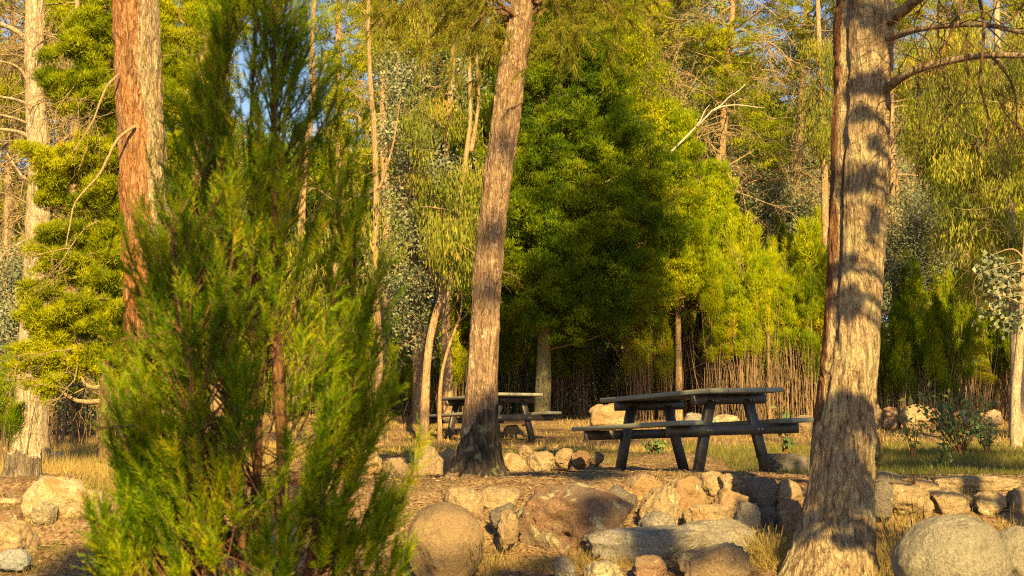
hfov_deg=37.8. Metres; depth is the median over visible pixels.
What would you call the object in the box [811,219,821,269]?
young cypress
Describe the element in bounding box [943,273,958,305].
young cypress
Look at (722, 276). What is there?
young cypress
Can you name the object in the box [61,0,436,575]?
juniper bush
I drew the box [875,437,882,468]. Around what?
gum seedling
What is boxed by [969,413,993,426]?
rock
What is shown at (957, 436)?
bush
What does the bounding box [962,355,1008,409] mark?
young cypress
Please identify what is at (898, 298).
young cypress
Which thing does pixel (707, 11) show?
tree
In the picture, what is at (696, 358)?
young cypress
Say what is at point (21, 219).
tree
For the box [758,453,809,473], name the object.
rock slab
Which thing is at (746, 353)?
young cypress
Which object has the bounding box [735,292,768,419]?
young cypress
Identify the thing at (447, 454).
rock
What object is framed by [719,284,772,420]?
young cypress
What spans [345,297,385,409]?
young cypress
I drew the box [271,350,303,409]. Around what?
young cypress
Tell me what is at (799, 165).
tall pine
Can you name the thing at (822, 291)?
young cypress
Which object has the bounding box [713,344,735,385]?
young cypress
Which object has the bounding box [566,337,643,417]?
bush
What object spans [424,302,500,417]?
young cypress
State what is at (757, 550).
grass tuft
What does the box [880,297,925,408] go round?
young cypress
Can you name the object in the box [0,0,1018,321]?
sky
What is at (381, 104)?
tall pine
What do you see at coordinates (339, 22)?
tall pine
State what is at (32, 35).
bare pale tree
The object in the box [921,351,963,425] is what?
young cypress
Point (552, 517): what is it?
boulder
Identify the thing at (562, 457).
rock
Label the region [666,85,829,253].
grey gum
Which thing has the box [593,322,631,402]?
young cypress
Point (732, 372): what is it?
young cypress
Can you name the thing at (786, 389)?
young cypress
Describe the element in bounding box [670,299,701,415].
young cypress
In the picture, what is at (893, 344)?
young cypress
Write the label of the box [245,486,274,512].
rock
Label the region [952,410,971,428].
rock
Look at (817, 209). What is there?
young cypress
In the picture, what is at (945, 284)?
young cypress
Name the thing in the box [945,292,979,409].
young cypress
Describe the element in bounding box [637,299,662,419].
young cypress
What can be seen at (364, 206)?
tree
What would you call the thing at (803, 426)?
rock
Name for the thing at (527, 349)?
young cypress
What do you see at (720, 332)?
young cypress
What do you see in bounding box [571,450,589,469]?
rock
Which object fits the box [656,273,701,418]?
young cypress
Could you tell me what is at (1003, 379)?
young cypress
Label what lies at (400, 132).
tree
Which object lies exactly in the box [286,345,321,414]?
young cypress
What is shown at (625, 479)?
fallen sticks
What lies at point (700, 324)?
young cypress
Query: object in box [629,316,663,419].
young cypress
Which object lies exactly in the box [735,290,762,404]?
young cypress
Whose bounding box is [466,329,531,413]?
scrub bush
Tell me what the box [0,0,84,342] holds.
tall pine
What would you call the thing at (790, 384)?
young cypress
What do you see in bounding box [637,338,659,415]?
young cypress
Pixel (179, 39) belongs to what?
billowy cypress
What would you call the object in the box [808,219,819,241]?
young cypress
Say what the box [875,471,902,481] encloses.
rock
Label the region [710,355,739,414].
young cypress
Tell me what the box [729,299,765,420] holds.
young cypress
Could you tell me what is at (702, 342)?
young cypress
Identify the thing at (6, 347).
young cypress
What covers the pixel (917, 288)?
young cypress
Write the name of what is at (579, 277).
broad conifer
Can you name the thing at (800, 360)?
young cypress
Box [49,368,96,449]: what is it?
young cypress
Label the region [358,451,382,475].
rock
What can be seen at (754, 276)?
young cypress
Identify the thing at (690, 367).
young cypress
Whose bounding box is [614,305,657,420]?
young cypress
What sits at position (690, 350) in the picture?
young cypress
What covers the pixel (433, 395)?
young cypress
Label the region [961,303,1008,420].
young cypress
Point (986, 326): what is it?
young cypress
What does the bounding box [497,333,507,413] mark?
young cypress
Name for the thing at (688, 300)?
young cypress
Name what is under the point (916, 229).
grey gum
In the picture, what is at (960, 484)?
rock slab
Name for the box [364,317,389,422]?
young cypress
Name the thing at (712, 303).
young cypress
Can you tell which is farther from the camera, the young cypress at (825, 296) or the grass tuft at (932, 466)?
the young cypress at (825, 296)
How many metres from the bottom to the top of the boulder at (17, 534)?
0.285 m
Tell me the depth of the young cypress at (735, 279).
25.30 m
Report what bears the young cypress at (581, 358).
on the ground at (431, 492)
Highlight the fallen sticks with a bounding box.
[0,460,1023,575]
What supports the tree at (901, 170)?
on the ground at (431, 492)
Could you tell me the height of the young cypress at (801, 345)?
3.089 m
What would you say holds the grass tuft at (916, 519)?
on the ground at (431, 492)
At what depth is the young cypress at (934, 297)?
24.55 m
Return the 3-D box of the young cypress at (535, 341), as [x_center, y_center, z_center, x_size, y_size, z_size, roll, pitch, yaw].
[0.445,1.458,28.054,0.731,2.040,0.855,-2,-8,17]
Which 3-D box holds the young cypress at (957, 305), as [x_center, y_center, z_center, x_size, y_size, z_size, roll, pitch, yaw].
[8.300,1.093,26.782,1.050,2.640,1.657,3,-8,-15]
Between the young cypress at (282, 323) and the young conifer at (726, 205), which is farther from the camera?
the young conifer at (726, 205)
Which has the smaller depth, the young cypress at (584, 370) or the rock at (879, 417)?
the rock at (879, 417)
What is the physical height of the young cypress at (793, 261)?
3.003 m
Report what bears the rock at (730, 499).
on the ground at (431, 492)
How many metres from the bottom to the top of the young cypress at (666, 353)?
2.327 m
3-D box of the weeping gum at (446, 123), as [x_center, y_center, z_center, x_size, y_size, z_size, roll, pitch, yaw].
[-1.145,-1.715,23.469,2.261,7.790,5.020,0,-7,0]
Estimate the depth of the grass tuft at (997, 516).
8.86 m
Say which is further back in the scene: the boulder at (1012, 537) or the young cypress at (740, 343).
the young cypress at (740, 343)
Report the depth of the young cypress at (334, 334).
24.29 m
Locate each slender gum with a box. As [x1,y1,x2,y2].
[257,0,365,447]
[306,0,422,450]
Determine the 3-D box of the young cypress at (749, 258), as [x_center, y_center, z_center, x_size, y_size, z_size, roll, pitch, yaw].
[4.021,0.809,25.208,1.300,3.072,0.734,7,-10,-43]
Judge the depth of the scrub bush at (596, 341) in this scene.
31.49 m
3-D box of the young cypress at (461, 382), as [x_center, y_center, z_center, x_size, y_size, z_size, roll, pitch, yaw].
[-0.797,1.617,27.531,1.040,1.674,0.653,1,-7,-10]
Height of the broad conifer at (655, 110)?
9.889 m
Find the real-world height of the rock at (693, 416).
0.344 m
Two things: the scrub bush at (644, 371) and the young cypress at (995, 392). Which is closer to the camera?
the young cypress at (995, 392)
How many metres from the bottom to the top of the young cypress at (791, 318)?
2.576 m
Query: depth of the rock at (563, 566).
8.25 m
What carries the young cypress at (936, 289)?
on the ground at (431, 492)
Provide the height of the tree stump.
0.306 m
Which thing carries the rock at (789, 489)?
on the ground at (431, 492)
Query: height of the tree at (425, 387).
6.406 m
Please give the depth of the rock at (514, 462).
14.04 m
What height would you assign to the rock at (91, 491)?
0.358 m
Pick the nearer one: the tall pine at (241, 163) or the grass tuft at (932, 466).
the grass tuft at (932, 466)
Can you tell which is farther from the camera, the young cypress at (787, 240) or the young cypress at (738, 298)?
the young cypress at (787, 240)
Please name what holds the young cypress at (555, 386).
on the ground at (431, 492)
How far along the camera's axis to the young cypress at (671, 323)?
27.23 m
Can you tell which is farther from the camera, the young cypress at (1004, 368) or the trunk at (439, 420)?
the young cypress at (1004, 368)
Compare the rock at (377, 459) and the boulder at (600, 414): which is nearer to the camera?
the rock at (377, 459)
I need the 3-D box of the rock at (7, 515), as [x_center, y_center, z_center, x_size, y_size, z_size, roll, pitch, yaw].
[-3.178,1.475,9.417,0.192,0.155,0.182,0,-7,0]
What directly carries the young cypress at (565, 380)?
on the ground at (431, 492)
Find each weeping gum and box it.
[384,0,505,426]
[775,0,834,258]
[888,0,1023,438]
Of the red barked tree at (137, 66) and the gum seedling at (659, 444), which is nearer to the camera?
the red barked tree at (137, 66)
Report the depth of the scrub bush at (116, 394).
31.02 m
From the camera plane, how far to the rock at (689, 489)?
9.74 m
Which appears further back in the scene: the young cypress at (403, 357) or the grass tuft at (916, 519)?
the young cypress at (403, 357)
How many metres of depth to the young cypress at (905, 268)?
27.15 m
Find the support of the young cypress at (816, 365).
on the ground at (431, 492)
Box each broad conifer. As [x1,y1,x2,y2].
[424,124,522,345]
[425,0,708,411]
[491,0,696,416]
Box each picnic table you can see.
[419,393,561,442]
[571,387,813,472]
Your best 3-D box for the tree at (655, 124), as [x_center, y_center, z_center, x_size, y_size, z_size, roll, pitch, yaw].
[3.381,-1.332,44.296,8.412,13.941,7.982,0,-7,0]
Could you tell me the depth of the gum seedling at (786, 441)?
15.42 m
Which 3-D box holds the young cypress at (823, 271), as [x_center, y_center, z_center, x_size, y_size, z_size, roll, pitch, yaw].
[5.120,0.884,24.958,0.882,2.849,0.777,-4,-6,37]
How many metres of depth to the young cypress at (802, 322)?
24.32 m
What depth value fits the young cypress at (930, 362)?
23.80 m
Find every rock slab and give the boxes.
[581,525,711,565]
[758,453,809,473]
[932,475,1021,492]
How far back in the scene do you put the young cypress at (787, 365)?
25.29 m
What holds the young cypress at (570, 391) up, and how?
on the ground at (431, 492)
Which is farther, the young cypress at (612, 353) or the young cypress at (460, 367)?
the young cypress at (612, 353)
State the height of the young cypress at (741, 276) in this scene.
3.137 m
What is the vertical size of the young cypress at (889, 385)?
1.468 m
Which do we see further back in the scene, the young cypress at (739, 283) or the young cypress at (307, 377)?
the young cypress at (307, 377)
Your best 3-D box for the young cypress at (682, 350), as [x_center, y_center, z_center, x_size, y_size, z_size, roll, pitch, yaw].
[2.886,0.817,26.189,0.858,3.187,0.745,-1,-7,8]
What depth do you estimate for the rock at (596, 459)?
14.28 m
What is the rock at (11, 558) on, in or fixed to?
on the ground at (431, 492)
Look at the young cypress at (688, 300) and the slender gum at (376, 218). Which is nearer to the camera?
the slender gum at (376, 218)
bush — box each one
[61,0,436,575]
[89,363,125,413]
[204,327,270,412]
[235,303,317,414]
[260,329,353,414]
[345,311,402,410]
[388,348,468,415]
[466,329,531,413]
[497,322,566,413]
[511,320,628,412]
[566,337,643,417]
[602,334,660,414]
[611,347,701,414]
[899,381,999,455]
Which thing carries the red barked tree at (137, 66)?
on the ground at (431, 492)
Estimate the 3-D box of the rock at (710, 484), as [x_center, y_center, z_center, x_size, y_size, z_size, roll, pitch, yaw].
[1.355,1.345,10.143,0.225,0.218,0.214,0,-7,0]
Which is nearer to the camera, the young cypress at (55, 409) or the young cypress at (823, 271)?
the young cypress at (55, 409)
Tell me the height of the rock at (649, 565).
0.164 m
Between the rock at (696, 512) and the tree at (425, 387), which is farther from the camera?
the tree at (425, 387)
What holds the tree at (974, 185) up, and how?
on the ground at (431, 492)
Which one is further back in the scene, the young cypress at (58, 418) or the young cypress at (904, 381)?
the young cypress at (904, 381)
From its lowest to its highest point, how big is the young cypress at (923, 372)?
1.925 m
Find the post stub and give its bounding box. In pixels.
[875,430,880,460]
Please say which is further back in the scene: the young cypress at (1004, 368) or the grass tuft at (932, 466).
the young cypress at (1004, 368)
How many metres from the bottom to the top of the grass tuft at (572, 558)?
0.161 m
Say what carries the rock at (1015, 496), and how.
on the ground at (431, 492)
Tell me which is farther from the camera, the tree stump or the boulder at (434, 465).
the boulder at (434, 465)
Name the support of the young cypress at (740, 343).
on the ground at (431, 492)
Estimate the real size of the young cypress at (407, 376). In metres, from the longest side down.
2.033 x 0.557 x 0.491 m
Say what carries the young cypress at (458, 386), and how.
on the ground at (431, 492)
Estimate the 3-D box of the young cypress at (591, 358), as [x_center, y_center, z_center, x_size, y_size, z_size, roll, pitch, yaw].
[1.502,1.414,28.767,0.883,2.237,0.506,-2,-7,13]
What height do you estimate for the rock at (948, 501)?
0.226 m
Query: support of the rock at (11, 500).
on the ground at (431, 492)
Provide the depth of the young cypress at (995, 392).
26.65 m
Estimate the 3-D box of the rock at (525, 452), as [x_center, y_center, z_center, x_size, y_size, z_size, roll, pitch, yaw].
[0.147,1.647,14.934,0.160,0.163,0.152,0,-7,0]
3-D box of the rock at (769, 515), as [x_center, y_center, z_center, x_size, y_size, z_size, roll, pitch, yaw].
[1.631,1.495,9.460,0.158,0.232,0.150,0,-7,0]
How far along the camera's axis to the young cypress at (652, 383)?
27.04 m
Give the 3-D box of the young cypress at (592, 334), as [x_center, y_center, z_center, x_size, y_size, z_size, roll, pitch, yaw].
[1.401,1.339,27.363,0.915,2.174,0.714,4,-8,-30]
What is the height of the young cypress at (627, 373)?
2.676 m
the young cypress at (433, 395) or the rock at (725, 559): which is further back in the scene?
the young cypress at (433, 395)
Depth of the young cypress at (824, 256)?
26.20 m
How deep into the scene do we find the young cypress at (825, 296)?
24.72 m
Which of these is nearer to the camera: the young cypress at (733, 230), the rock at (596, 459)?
the rock at (596, 459)
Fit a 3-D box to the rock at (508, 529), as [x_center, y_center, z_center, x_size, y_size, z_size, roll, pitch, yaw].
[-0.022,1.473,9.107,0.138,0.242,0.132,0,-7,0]
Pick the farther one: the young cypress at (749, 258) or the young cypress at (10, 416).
the young cypress at (749, 258)
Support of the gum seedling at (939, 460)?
on the ground at (431, 492)
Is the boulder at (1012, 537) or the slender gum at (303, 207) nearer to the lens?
the boulder at (1012, 537)
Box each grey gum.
[0,198,122,439]
[357,26,493,423]
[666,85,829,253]
[882,180,976,391]
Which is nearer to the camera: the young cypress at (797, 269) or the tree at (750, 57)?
the young cypress at (797, 269)
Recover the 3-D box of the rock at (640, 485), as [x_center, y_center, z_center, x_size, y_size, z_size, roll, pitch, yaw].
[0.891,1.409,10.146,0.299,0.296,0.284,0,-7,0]
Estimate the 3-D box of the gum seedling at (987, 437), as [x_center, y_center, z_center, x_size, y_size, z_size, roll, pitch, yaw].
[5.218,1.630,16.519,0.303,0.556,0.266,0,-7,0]
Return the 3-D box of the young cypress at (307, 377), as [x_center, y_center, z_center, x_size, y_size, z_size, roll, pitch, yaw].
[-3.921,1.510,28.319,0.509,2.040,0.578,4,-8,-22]
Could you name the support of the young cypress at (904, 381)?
on the ground at (431, 492)
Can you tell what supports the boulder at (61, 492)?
on the ground at (431, 492)
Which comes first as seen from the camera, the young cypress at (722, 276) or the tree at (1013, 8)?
the young cypress at (722, 276)
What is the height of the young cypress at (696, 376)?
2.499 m
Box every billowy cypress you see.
[0,0,124,460]
[158,0,248,395]
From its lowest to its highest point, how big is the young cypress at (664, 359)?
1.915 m
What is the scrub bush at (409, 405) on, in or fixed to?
on the ground at (431, 492)
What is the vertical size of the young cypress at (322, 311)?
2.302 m
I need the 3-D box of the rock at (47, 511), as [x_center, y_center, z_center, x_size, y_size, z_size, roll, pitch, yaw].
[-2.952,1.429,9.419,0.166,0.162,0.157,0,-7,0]
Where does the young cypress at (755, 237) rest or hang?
on the ground at (431, 492)
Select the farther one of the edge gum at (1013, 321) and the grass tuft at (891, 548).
the edge gum at (1013, 321)
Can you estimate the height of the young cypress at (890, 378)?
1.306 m
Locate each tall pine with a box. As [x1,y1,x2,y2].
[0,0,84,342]
[0,0,187,428]
[170,0,260,415]
[297,0,389,414]
[299,0,449,415]
[566,0,781,416]
[632,0,829,337]
[679,0,971,284]
[763,0,994,407]
[887,0,1023,394]
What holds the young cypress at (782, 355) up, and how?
on the ground at (431, 492)
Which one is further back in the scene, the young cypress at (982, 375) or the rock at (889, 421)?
the young cypress at (982, 375)
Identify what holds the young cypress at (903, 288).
on the ground at (431, 492)
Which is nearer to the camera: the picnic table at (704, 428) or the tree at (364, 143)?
the picnic table at (704, 428)
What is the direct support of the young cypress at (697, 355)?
on the ground at (431, 492)
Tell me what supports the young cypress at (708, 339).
on the ground at (431, 492)
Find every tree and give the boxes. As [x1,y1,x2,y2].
[0,0,101,460]
[0,0,174,338]
[0,167,64,293]
[2,4,237,269]
[65,0,180,458]
[76,143,286,333]
[205,119,430,349]
[288,7,517,356]
[306,145,426,329]
[355,0,487,329]
[372,3,614,392]
[503,30,750,406]
[506,97,615,378]
[576,0,770,347]
[671,45,776,196]
[721,69,890,324]
[757,87,971,390]
[776,0,1023,575]
[883,89,936,338]
[915,50,1023,304]
[953,0,1023,275]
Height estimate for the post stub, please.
0.283 m
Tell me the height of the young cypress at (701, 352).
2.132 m
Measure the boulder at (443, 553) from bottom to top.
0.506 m
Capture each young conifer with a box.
[631,105,731,420]
[689,156,745,385]
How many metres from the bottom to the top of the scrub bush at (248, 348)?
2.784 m
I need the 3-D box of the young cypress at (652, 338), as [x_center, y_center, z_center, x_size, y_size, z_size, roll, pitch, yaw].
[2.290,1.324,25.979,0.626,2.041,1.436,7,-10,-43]
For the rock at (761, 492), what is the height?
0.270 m
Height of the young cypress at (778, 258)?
3.284 m
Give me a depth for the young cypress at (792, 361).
24.89 m
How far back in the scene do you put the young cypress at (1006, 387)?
27.15 m
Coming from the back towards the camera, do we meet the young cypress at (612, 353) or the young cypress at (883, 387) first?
the young cypress at (612, 353)
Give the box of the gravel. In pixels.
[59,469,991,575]
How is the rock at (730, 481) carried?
on the ground at (431, 492)
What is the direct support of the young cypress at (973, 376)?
on the ground at (431, 492)
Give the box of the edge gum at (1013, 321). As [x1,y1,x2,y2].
[936,227,1023,447]
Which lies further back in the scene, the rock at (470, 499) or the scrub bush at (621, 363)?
the scrub bush at (621, 363)
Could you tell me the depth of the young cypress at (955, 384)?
23.93 m
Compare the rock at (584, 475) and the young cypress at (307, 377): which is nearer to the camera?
the rock at (584, 475)
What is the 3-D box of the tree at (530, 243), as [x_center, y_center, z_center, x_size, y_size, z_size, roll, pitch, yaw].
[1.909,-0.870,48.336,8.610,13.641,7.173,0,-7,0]
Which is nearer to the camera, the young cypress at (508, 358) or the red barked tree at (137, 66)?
the red barked tree at (137, 66)
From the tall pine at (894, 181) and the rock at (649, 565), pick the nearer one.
the rock at (649, 565)
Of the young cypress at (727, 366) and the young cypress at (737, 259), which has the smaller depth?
the young cypress at (727, 366)
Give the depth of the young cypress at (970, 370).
23.97 m
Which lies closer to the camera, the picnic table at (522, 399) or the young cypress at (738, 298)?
the picnic table at (522, 399)
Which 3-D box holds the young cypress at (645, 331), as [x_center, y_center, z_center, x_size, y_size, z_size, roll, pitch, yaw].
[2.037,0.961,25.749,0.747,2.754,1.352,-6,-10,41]
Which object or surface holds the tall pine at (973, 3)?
on the ground at (431, 492)
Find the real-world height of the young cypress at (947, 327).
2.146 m
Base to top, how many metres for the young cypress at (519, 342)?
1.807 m
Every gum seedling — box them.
[640,438,669,453]
[771,406,797,453]
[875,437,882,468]
[895,415,925,458]
[927,440,955,470]
[969,416,997,455]
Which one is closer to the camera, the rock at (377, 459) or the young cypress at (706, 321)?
the rock at (377, 459)
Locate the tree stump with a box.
[1,449,42,476]
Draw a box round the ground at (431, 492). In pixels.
[0,413,1023,575]
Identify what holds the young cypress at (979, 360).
on the ground at (431, 492)
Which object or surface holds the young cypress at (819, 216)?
on the ground at (431, 492)
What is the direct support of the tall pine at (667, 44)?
on the ground at (431, 492)
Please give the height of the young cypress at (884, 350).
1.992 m
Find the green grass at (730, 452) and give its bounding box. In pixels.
[0,439,1023,575]
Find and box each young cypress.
[0,343,16,449]
[0,353,84,464]
[48,389,75,448]
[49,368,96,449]
[49,392,66,435]
[68,382,97,431]
[85,375,122,442]
[263,316,301,421]
[263,369,286,415]
[271,292,299,409]
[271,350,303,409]
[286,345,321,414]
[298,337,314,414]
[300,297,325,416]
[302,353,312,414]
[324,288,353,404]
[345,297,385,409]
[363,356,388,417]
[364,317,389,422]
[383,311,433,416]
[392,363,410,416]
[397,351,412,416]
[404,363,437,417]
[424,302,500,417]
[430,339,437,413]
[432,359,503,417]
[436,301,468,417]
[453,339,465,391]
[456,308,468,411]
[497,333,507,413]
[498,299,534,413]
[499,321,535,412]
[501,329,530,413]
[516,324,553,408]
[521,334,537,411]
[523,347,564,414]
[529,345,575,416]
[531,327,573,413]
[550,327,580,417]
[550,334,577,418]
[551,328,582,417]
[559,375,575,405]
[564,320,615,416]
[566,334,593,417]
[567,321,595,418]
[568,321,606,416]
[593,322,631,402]
[613,314,673,420]
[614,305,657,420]
[617,341,636,416]
[619,318,654,416]
[622,302,653,420]
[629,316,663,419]
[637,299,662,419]
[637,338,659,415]
[641,347,660,417]
[643,281,687,419]
[650,293,684,416]
[652,265,687,416]
[654,325,674,391]
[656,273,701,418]
[658,311,701,412]
[663,249,719,417]
[668,229,706,412]
[668,270,700,412]
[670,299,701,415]
[674,308,700,412]
[678,307,714,414]
[682,221,731,413]
[682,222,739,411]
[684,312,707,407]
[686,330,702,412]
[688,315,727,414]
[689,261,732,416]
[689,312,776,417]
[690,304,705,388]
[691,308,714,410]
[692,304,780,420]
[696,331,786,415]
[698,281,783,408]
[701,265,729,387]
[702,218,743,387]
[702,263,734,411]
[702,287,747,413]
[706,277,757,416]
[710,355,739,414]
[713,281,761,412]
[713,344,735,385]
[718,299,744,413]
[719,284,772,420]
[721,238,784,418]
[721,252,739,293]
[725,241,742,415]
[727,278,783,417]
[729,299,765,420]
[731,252,796,420]
[735,208,764,366]
[735,242,753,284]
[735,273,777,420]
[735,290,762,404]
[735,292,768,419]
[742,248,756,384]
[743,268,783,343]
[745,222,768,268]
[746,255,773,413]
[750,244,782,417]
[752,253,782,418]
[756,297,783,418]
[756,339,785,418]
[759,273,801,418]
[760,230,796,275]
[764,211,786,399]
[765,301,815,415]
[766,273,805,417]
[767,327,789,418]
[772,211,790,268]
[773,267,800,417]
[774,317,802,412]
[775,326,804,417]
[777,246,814,414]
[778,256,813,416]
[778,280,795,416]
[780,248,805,414]
[781,234,827,396]
[786,255,815,414]
[786,260,823,414]
[788,217,815,386]
[788,264,822,417]
[790,261,813,416]
[791,253,815,411]
[792,216,825,379]
[792,260,826,413]
[794,312,821,414]
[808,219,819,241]
[809,284,825,412]
[811,201,820,222]
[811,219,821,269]
[812,298,824,384]
[813,212,821,239]
[815,270,825,362]
[820,252,827,268]
[876,318,901,409]
[876,341,929,426]
[878,322,890,408]
[878,358,896,408]
[879,301,913,405]
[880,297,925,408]
[881,345,921,410]
[882,248,956,404]
[883,310,922,405]
[887,270,932,405]
[887,295,900,403]
[890,293,920,408]
[890,320,927,428]
[900,255,944,405]
[906,293,956,405]
[908,330,943,406]
[914,306,959,424]
[914,316,966,407]
[916,359,965,422]
[918,300,983,418]
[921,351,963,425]
[926,264,958,418]
[937,251,968,409]
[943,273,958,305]
[944,284,1009,415]
[944,289,970,413]
[944,326,991,427]
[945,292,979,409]
[947,253,1004,418]
[947,283,967,407]
[949,309,999,413]
[954,297,992,411]
[956,309,998,410]
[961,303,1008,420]
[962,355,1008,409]
[965,319,1007,417]
[969,313,1009,420]
[984,334,1009,410]
[987,298,1003,415]
[992,283,1009,417]
[997,293,1009,420]
[1003,337,1009,370]
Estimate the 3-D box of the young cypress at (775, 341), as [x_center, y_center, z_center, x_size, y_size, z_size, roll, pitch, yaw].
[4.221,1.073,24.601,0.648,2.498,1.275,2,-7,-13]
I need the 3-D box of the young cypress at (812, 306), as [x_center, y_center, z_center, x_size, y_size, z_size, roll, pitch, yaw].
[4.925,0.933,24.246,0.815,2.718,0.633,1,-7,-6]
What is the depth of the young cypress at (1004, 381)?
25.42 m
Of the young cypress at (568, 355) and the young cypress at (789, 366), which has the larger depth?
the young cypress at (568, 355)
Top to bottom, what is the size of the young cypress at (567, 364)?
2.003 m
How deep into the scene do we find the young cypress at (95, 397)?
21.04 m
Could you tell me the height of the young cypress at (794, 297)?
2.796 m
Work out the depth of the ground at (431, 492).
10.42 m
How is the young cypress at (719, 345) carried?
on the ground at (431, 492)
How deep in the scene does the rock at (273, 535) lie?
8.17 m
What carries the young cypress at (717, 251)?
on the ground at (431, 492)
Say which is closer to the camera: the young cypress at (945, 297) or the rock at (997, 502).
the rock at (997, 502)
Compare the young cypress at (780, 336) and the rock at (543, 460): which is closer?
the rock at (543, 460)
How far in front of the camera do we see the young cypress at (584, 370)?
27.09 m
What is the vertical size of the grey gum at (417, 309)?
6.997 m
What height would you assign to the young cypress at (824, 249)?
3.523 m
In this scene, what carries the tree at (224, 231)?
on the ground at (431, 492)
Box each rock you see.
[0,498,20,502]
[0,510,24,521]
[0,548,31,571]
[29,502,58,526]
[50,451,64,465]
[86,488,106,514]
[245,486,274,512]
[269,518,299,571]
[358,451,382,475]
[382,457,408,477]
[441,447,454,473]
[442,486,483,514]
[480,486,522,508]
[489,502,515,529]
[497,510,519,549]
[503,425,523,437]
[503,452,528,471]
[519,445,533,460]
[527,451,555,472]
[552,556,575,575]
[554,448,572,470]
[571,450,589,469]
[577,472,594,478]
[583,560,623,575]
[590,452,603,466]
[607,485,637,512]
[623,473,662,499]
[632,555,666,575]
[637,484,683,524]
[637,511,675,526]
[669,476,706,510]
[672,542,750,575]
[681,519,756,551]
[682,504,732,523]
[683,412,701,419]
[697,470,721,496]
[711,487,749,517]
[713,414,739,421]
[717,473,740,492]
[733,502,760,529]
[743,477,777,509]
[759,506,777,529]
[776,479,801,504]
[776,498,801,537]
[796,415,812,429]
[875,404,883,428]
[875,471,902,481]
[875,479,893,522]
[881,407,900,429]
[891,483,934,518]
[897,404,940,431]
[911,478,939,490]
[928,488,970,514]
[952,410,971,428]
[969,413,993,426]
[972,491,1006,515]
[987,409,1001,426]
[1004,487,1023,511]
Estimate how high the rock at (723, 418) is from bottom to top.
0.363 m
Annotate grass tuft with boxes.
[454,539,518,575]
[542,549,608,572]
[733,525,794,566]
[871,505,933,575]
[893,486,929,531]
[920,455,951,479]
[979,501,1013,530]
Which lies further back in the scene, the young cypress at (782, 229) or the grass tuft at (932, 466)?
the young cypress at (782, 229)
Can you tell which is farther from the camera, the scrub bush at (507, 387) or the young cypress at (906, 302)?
the scrub bush at (507, 387)
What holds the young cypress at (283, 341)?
on the ground at (431, 492)
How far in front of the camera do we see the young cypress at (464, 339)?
26.72 m
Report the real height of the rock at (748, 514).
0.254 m
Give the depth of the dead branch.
25.62 m
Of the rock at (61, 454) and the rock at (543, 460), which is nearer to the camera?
the rock at (543, 460)
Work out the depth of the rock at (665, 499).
9.43 m
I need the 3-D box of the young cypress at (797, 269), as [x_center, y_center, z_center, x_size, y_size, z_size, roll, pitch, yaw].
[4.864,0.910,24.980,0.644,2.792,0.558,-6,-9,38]
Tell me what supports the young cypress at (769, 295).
on the ground at (431, 492)
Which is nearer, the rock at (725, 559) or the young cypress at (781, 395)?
the rock at (725, 559)
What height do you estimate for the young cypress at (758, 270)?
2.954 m
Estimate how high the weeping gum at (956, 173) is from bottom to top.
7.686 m
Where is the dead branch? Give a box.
[671,84,764,152]
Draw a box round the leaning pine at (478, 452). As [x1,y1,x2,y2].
[330,0,699,479]
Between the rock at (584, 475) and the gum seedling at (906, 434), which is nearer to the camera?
the rock at (584, 475)
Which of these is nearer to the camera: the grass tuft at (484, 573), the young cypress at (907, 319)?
the grass tuft at (484, 573)
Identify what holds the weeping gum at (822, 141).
on the ground at (431, 492)
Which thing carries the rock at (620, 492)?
on the ground at (431, 492)
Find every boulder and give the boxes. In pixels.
[0,519,39,552]
[19,475,87,520]
[406,502,483,575]
[412,444,443,475]
[515,481,633,554]
[588,403,624,430]
[891,514,1011,575]
[998,525,1023,575]
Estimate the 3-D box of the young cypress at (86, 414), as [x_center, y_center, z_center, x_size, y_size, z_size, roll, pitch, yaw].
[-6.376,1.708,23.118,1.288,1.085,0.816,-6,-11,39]
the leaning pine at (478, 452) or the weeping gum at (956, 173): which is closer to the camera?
the leaning pine at (478, 452)
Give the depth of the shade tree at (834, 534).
8.42 m
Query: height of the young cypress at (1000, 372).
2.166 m
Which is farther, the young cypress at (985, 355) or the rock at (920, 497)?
the young cypress at (985, 355)
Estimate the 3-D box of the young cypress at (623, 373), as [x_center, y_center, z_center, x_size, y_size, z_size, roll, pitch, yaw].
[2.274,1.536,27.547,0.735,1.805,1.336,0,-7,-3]
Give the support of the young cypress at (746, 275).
on the ground at (431, 492)
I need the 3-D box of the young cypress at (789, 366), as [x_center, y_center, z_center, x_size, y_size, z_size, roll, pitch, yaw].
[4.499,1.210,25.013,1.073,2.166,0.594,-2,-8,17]
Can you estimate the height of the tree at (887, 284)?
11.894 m
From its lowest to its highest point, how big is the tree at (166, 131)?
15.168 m
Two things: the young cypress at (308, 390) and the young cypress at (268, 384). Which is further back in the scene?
the young cypress at (308, 390)

